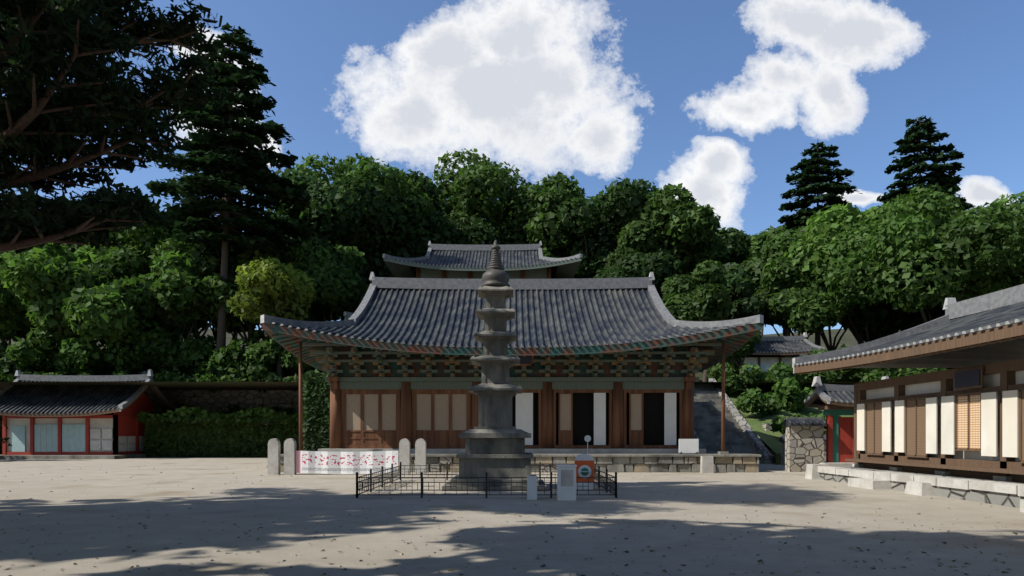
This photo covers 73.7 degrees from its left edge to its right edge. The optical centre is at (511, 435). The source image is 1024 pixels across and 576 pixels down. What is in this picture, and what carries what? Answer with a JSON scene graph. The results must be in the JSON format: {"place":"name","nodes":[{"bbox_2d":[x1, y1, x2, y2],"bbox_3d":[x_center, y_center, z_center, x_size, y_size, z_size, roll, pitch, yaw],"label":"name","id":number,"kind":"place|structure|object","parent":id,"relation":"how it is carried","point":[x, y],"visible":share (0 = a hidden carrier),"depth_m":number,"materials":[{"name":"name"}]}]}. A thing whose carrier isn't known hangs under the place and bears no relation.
{"place":"outdoors","nodes":[
{"label":"outdoors","id":0,"kind":"place"},
{"bbox_2d":[0,0,229,255],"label":"pine","id":1,"kind":"object","parent":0,"point":[34,208],"depth_m":13.78,"materials":[{"name":"green plant"}]},
{"bbox_2d":[344,312,352,319],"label":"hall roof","id":2,"kind":"structure","parent":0,"point":[347,315],"depth_m":58.03,"materials":[{"name":"grey tile"}]},
{"bbox_2d":[0,328,899,389],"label":"hillside terrain","id":3,"kind":"structure","parent":0,"point":[848,339],"depth_m":50.46,"materials":[{"name":"green plant"}]},
{"bbox_2d":[416,267,550,278],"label":"building wall","id":4,"kind":"structure","parent":3,"relation":"on","point":[541,273],"depth_m":62.50,"materials":[{"name":"brown wood"}]},
{"bbox_2d":[382,241,582,278],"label":"hall roof","id":5,"kind":"structure","parent":4,"relation":"on","point":[456,257],"depth_m":63.35,"materials":[{"name":"grey tile"}]},
{"bbox_2d":[0,148,1023,381],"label":"forest foliage","id":6,"kind":"object","parent":3,"relation":"on","point":[898,264],"visible":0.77,"depth_m":60.33,"materials":[{"name":"green plant"}]},
{"bbox_2d":[0,436,1023,575],"bbox_3d":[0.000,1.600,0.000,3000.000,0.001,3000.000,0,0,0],"label":"ground","id":7,"kind":"structure","parent":0,"point":[782,494],"depth_m":11.96,"materials":[{"name":"beige sand"}]},
{"bbox_2d":[0,412,150,458],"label":"building","id":8,"kind":"structure","parent":7,"relation":"on","point":[118,435],"depth_m":46.95,"materials":[{"name":"red paint"}]},
{"bbox_2d":[0,370,176,416],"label":"tiled roof","id":9,"kind":"structure","parent":8,"relation":"on","point":[51,400],"depth_m":48.14,"materials":[{"name":"tile"}]},
{"bbox_2d":[0,383,315,433],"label":"retaining walls","id":10,"kind":"structure","parent":7,"relation":"on","point":[223,399],"depth_m":54.70,"materials":[{"name":"grey stone"}]},
{"bbox_2d":[268,438,425,474],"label":"stone banner posts","id":11,"kind":"object","parent":7,"relation":"on","point":[274,456],"visible":0.98,"depth_m":27.56,"materials":[{"name":"grey stone"}]},
{"bbox_2d":[296,451,397,473],"bbox_3d":[-6.675,1.095,27.620,4.150,0.950,0.059,0,0,0],"label":"banner","id":12,"kind":"object","parent":11,"relation":"attached to","point":[320,462],"visible":0.91,"depth_m":27.62,"materials":[{"name":"fabric"}]},
{"bbox_2d":[0,331,946,456],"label":"shrubs","id":13,"kind":"object","parent":7,"relation":"on","point":[216,434],"visible":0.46,"depth_m":48.58,"materials":[{"name":"green plant"}]},
{"bbox_2d":[0,25,967,424],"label":"tree trunks","id":14,"kind":"object","parent":7,"relation":"on","point":[218,329],"visible":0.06,"depth_m":58.69,"materials":[{"name":"brown wood"}]},
{"bbox_2d":[355,462,617,497],"bbox_3d":[-0.650,1.270,20.800,6.675,0.660,6.875,0,0,0],"label":"metal fence","id":15,"kind":"object","parent":7,"relation":"on","point":[368,482],"visible":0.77,"depth_m":17.39,"materials":[{"name":"metal"}]},
{"bbox_2d":[0,22,975,445],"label":"conifer trees","id":16,"kind":"object","parent":7,"relation":"on","point":[258,228],"visible":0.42,"depth_m":57.87,"materials":[{"name":"green plant"}]},
{"bbox_2d":[442,240,546,489],"bbox_3d":[-0.500,-2.203,21.000,3.000,7.605,3.000,0,0,0],"label":"stone pagoda","id":17,"kind":"object","parent":7,"relation":"on","point":[494,442],"visible":0.98,"depth_m":20.38,"materials":[{"name":"stone"}]},
{"bbox_2d":[0,512,1016,575],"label":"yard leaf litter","id":18,"kind":"object","parent":7,"relation":"on","point":[626,551],"visible":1,"depth_m":9.38,"materials":[{"name":"brown plant"}]},
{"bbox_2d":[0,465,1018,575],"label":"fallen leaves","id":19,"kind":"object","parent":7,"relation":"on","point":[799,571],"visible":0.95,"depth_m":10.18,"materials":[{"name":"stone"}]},
{"bbox_2d":[272,333,760,471],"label":"hall","id":20,"kind":"structure","parent":7,"relation":"on","point":[630,411],"depth_m":31.41,"materials":[{"name":"brown wood"}]},
{"bbox_2d":[260,272,763,370],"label":"hall roof","id":21,"kind":"structure","parent":20,"relation":"on","point":[554,316],"depth_m":32.31,"materials":[{"name":"grey tile"}]},
{"bbox_2d":[679,439,698,453],"bbox_3d":[7.750,0.495,29.980,0.860,0.670,0.300,0,0,0],"label":"box","id":22,"kind":"object","parent":20,"relation":"on","point":[688,445],"visible":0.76,"depth_m":29.93,"materials":[{"name":"paint"}]},
{"bbox_2d":[527,476,537,499],"bbox_3d":[0.500,1.309,17.000,0.270,0.582,0.230,0,0,0],"label":"white post","id":23,"kind":"object","parent":7,"relation":"on","point":[531,487],"visible":1,"depth_m":16.90,"materials":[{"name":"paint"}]},
{"bbox_2d":[556,465,576,500],"bbox_3d":[1.350,1.167,16.900,0.480,0.865,0.400,0,0,0],"label":"information sign","id":24,"kind":"object","parent":7,"relation":"on","point":[566,482],"visible":1,"depth_m":16.72,"materials":[{"name":"metal"}]},
{"bbox_2d":[575,435,593,488],"bbox_3d":[2.150,0.800,20.218,0.560,1.599,0.465,0,0,0],"label":"orange extinguisher box","id":25,"kind":"object","parent":7,"relation":"on","point":[584,463],"visible":0.96,"depth_m":20.18,"materials":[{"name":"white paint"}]},
{"bbox_2d":[700,456,713,472],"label":"stone block","id":26,"kind":"structure","parent":7,"relation":"on","point":[706,464],"depth_m":28.76,"materials":[{"name":"stone"}]},
{"bbox_2d":[694,378,772,463],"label":"stone stairs","id":27,"kind":"structure","parent":7,"relation":"on","point":[741,436],"depth_m":41.85,"materials":[{"name":"stone"}]},
{"bbox_2d":[751,400,771,449],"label":"rocks","id":28,"kind":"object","parent":7,"relation":"on","point":[766,426],"depth_m":40.41,"materials":[{"name":"grey stone"}]},
{"bbox_2d":[779,434,825,464],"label":"stone wall","id":29,"kind":"structure","parent":7,"relation":"on","point":[782,439],"depth_m":36.21,"materials":[{"name":"stone"}]},
{"bbox_2d":[818,406,853,465],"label":"gate","id":30,"kind":"structure","parent":7,"relation":"on","point":[839,440],"depth_m":29.96,"materials":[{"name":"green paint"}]},
{"bbox_2d":[804,376,888,407],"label":"gate roof","id":31,"kind":"structure","parent":30,"relation":"on","point":[822,394],"depth_m":29.86,"materials":[{"name":"grey tile"}]},
{"bbox_2d":[805,358,1023,511],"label":"quarters","id":32,"kind":"structure","parent":7,"relation":"on","point":[957,433],"depth_m":19.17,"materials":[{"name":"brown wood"}]},
{"bbox_2d":[792,284,1023,372],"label":"tiled roof","id":33,"kind":"structure","parent":32,"relation":"on","point":[996,315],"depth_m":23.42,"materials":[{"name":"grey tile"}]},
{"bbox_2d":[798,335,1023,374],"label":"roof eaves","id":34,"kind":"object","parent":32,"relation":"on","point":[962,348],"visible":0.43,"depth_m":18.40,"materials":[{"name":"brown wood"}]},
{"bbox_2d":[0,0,1023,435],"label":"sky","id":35,"kind":"structure","parent":0,"point":[719,99],"materials":[{"name":"blue"}]},
{"bbox_2d":[729,357,796,381],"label":"building wall","id":36,"kind":"structure","parent":0,"point":[765,363],"depth_m":57.80,"materials":[{"name":"white paint"}]},
{"bbox_2d":[720,332,824,362],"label":"house roof","id":37,"kind":"structure","parent":36,"relation":"on","point":[780,346],"depth_m":58.59,"materials":[{"name":"tile"}]},
{"bbox_2d":[720,386,853,464],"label":"slope grass","id":38,"kind":"structure","parent":0,"point":[756,421],"depth_m":42.60,"materials":[{"name":"green plant"}]},
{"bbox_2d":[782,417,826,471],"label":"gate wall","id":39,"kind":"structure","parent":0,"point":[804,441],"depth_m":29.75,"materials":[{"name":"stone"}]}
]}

